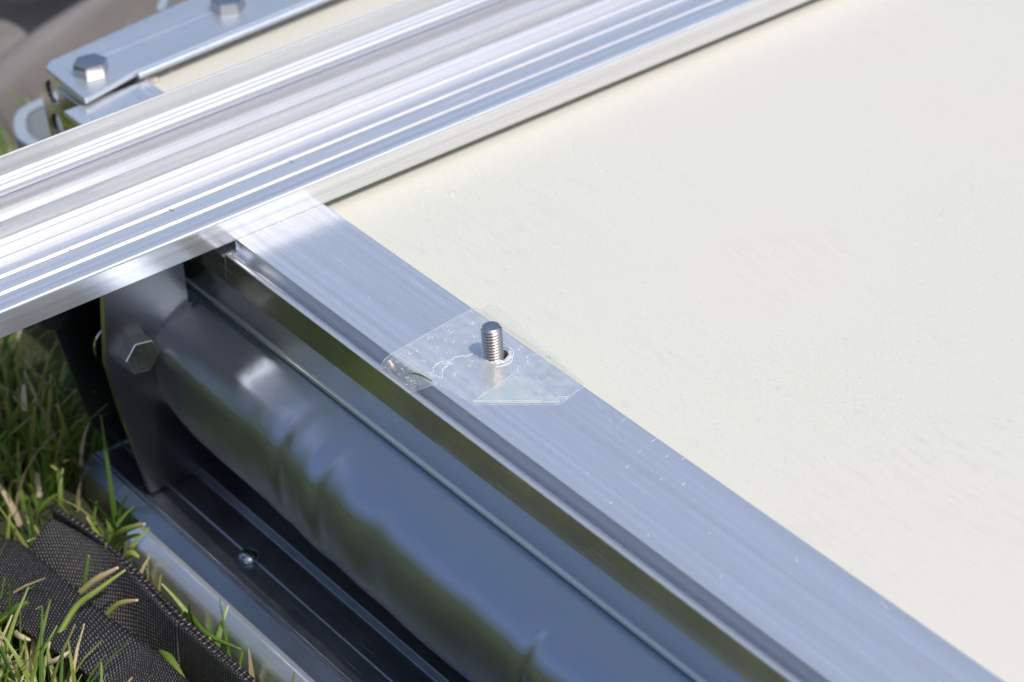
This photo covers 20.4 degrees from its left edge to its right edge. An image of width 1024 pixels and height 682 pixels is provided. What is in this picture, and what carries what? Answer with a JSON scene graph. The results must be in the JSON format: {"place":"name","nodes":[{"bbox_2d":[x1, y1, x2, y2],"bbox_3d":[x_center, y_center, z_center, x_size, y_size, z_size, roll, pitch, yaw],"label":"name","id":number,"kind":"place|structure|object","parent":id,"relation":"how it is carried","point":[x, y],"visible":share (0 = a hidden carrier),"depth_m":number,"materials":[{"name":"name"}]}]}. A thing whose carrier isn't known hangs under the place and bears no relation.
{"place":"outdoors","nodes":[
{"label":"outdoors","id":0,"kind":"place"},
{"bbox_2d":[0,0,294,681],"bbox_3d":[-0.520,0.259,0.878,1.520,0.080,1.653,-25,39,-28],"label":"lawn grass","id":1,"kind":"structure","parent":0,"point":[55,438],"depth_m":1.19,"materials":[{"name":"green plant"}]},
{"bbox_2d":[1,403,20,460],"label":"grass blade","id":2,"kind":"object","parent":1,"relation":"on","point":[15,414],"depth_m":1.19,"materials":[{"name":"green plant"}]},
{"bbox_2d":[0,601,27,625],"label":"grass blade","id":3,"kind":"object","parent":1,"relation":"on","point":[14,608],"depth_m":1.09,"materials":[{"name":"green plant"}]},
{"bbox_2d":[13,629,30,640],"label":"grass blade","id":4,"kind":"object","parent":1,"relation":"on","point":[18,635],"depth_m":1.07,"materials":[{"name":"beige plant"}]},
{"bbox_2d":[12,399,35,461],"bbox_3d":[-0.206,0.040,1.195,0.005,0.053,0.030,-25,39,-28],"label":"grass blade","id":5,"kind":"object","parent":1,"relation":"on","point":[26,415],"depth_m":1.19,"materials":[{"name":"green plant"}]},
{"bbox_2d":[20,385,27,410],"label":"grass blade","id":6,"kind":"object","parent":1,"relation":"on","point":[23,396],"depth_m":1.17,"materials":[{"name":"plant"}]},
{"bbox_2d":[26,406,35,481],"bbox_3d":[-0.201,0.043,1.191,0.003,0.053,0.025,-25,39,-28],"label":"grass blade","id":7,"kind":"object","parent":1,"relation":"on","point":[31,435],"depth_m":1.19,"materials":[{"name":"green plant"}]},
{"bbox_2d":[48,650,68,665],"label":"grass blade","id":8,"kind":"object","parent":1,"relation":"on","point":[54,660],"depth_m":1.06,"materials":[{"name":"beige plant"}]},
{"bbox_2d":[82,554,89,595],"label":"grass blade","id":9,"kind":"object","parent":1,"relation":"on","point":[85,575],"depth_m":1.10,"materials":[{"name":"green plant"}]},
{"bbox_2d":[0,0,185,154],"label":"grey tarpaulin","id":10,"kind":"object","parent":1,"relation":"on","point":[23,72],"visible":0.21,"depth_m":1.48,"materials":[{"name":"grey fabric"}]},
{"bbox_2d":[0,0,80,34],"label":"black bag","id":11,"kind":"object","parent":10,"relation":"on","point":[27,17],"visible":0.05,"depth_m":1.51,"materials":[{"name":"fabric"}]},
{"bbox_2d":[113,533,140,549],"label":"grass blade","id":12,"kind":"object","parent":1,"relation":"on","point":[123,539],"depth_m":1.14,"materials":[{"name":"green plant"}]},
{"bbox_2d":[109,523,145,545],"bbox_3d":[-0.156,0.081,1.145,0.007,0.033,0.029,-25,39,-28],"label":"grass blade","id":13,"kind":"object","parent":1,"relation":"on","point":[118,534],"depth_m":1.14,"materials":[{"name":"green plant"}]},
{"bbox_2d":[0,506,257,681],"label":"webbing strap","id":14,"kind":"object","parent":1,"relation":"on","point":[151,621],"visible":0.96,"depth_m":1.09,"materials":[{"name":"black fabric"}]},
{"bbox_2d":[57,569,125,632],"bbox_3d":[-0.162,0.101,1.084,0.035,0.021,0.006,-25,39,-28],"label":"grass blade","id":15,"kind":"object","parent":14,"relation":"on","point":[78,604],"depth_m":1.08,"materials":[{"name":"green plant"}]},
{"bbox_2d":[78,566,118,595],"bbox_3d":[-0.160,0.093,1.097,0.014,0.015,0.013,-25,39,-28],"label":"grass blade","id":16,"kind":"object","parent":14,"relation":"on","point":[86,587],"depth_m":1.10,"materials":[{"name":"beige plant"}]},
{"bbox_2d":[104,599,137,615],"bbox_3d":[-0.150,0.102,1.086,0.010,0.013,0.014,-25,39,-28],"label":"grass blade","id":17,"kind":"object","parent":14,"relation":"on","point":[112,608],"depth_m":1.08,"materials":[{"name":"green plant"}]},
{"bbox_2d":[122,550,139,559],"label":"grass blade","id":18,"kind":"object","parent":1,"relation":"on","point":[129,553],"depth_m":1.14,"materials":[{"name":"green plant"}]},
{"bbox_2d":[157,650,184,676],"bbox_3d":[-0.132,0.122,1.090,0.007,0.009,0.039,-25,39,-28],"label":"grass blade","id":19,"kind":"object","parent":1,"relation":"on","point":[169,658],"depth_m":1.08,"materials":[{"name":"green plant"}]},
{"bbox_2d":[184,604,241,650],"bbox_3d":[-0.119,0.112,1.104,0.009,0.012,0.049,-25,39,-28],"label":"grass blade","id":20,"kind":"object","parent":1,"relation":"on","point":[198,625],"depth_m":1.09,"materials":[{"name":"green plant"}]},
{"bbox_2d":[37,262,469,681],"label":"base housing","id":21,"kind":"object","parent":1,"relation":"on","point":[295,600],"visible":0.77,"depth_m":1.13,"materials":[{"name":"grey metal"}]},
{"bbox_2d":[43,0,1023,681],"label":"framed panel","id":22,"kind":"object","parent":1,"relation":"on","point":[757,290],"visible":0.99,"depth_m":1.05,"materials":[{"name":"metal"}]},
{"bbox_2d":[13,91,63,148],"bbox_3d":[-0.191,-0.064,1.313,0.053,0.065,0.116,-19,37,-21],"label":"plastic bracket","id":23,"kind":"object","parent":22,"relation":"attached to","point":[30,124],"visible":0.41,"depth_m":1.32,"materials":[{"name":"white plastic"}]},
{"bbox_2d":[0,0,808,337],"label":"aluminium extrusion","id":24,"kind":"object","parent":22,"relation":"on","point":[122,198],"visible":1,"depth_m":1.14,"materials":[{"name":"silver metal"}]},
{"bbox_2d":[405,372,431,380],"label":"grass blade","id":25,"kind":"object","parent":22,"relation":"on","point":[417,374],"depth_m":1.02,"materials":[{"name":"green plant"}]},
{"bbox_2d":[155,283,695,681],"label":"tube","id":26,"kind":"object","parent":22,"relation":"hanging from","point":[461,586],"visible":0.99,"depth_m":1.03,"materials":[{"name":"grey metal"}]},
{"bbox_2d":[380,304,583,402],"bbox_3d":[-0.009,0.009,1.026,0.057,0.006,0.076,-25,39,-28],"label":"clear tape","id":27,"kind":"object","parent":22,"relation":"on","point":[391,364],"visible":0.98,"depth_m":1.02,"materials":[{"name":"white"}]},
{"bbox_2d":[381,79,687,233],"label":"panel specks","id":28,"kind":"object","parent":22,"relation":"on","point":[522,164],"visible":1,"depth_m":1.14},
{"bbox_2d":[135,67,169,82],"bbox_3d":[-0.154,-0.116,1.225,0.012,0.006,0.023,17,39,27],"label":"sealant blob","id":29,"kind":"object","parent":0,"point":[150,77],"visible":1,"depth_m":1.22,"materials":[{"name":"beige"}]},
{"bbox_2d":[157,0,173,12],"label":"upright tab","id":30,"kind":"object","parent":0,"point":[163,5],"visible":0.15,"depth_m":1.31,"materials":[{"name":"grey metal"}]}
]}

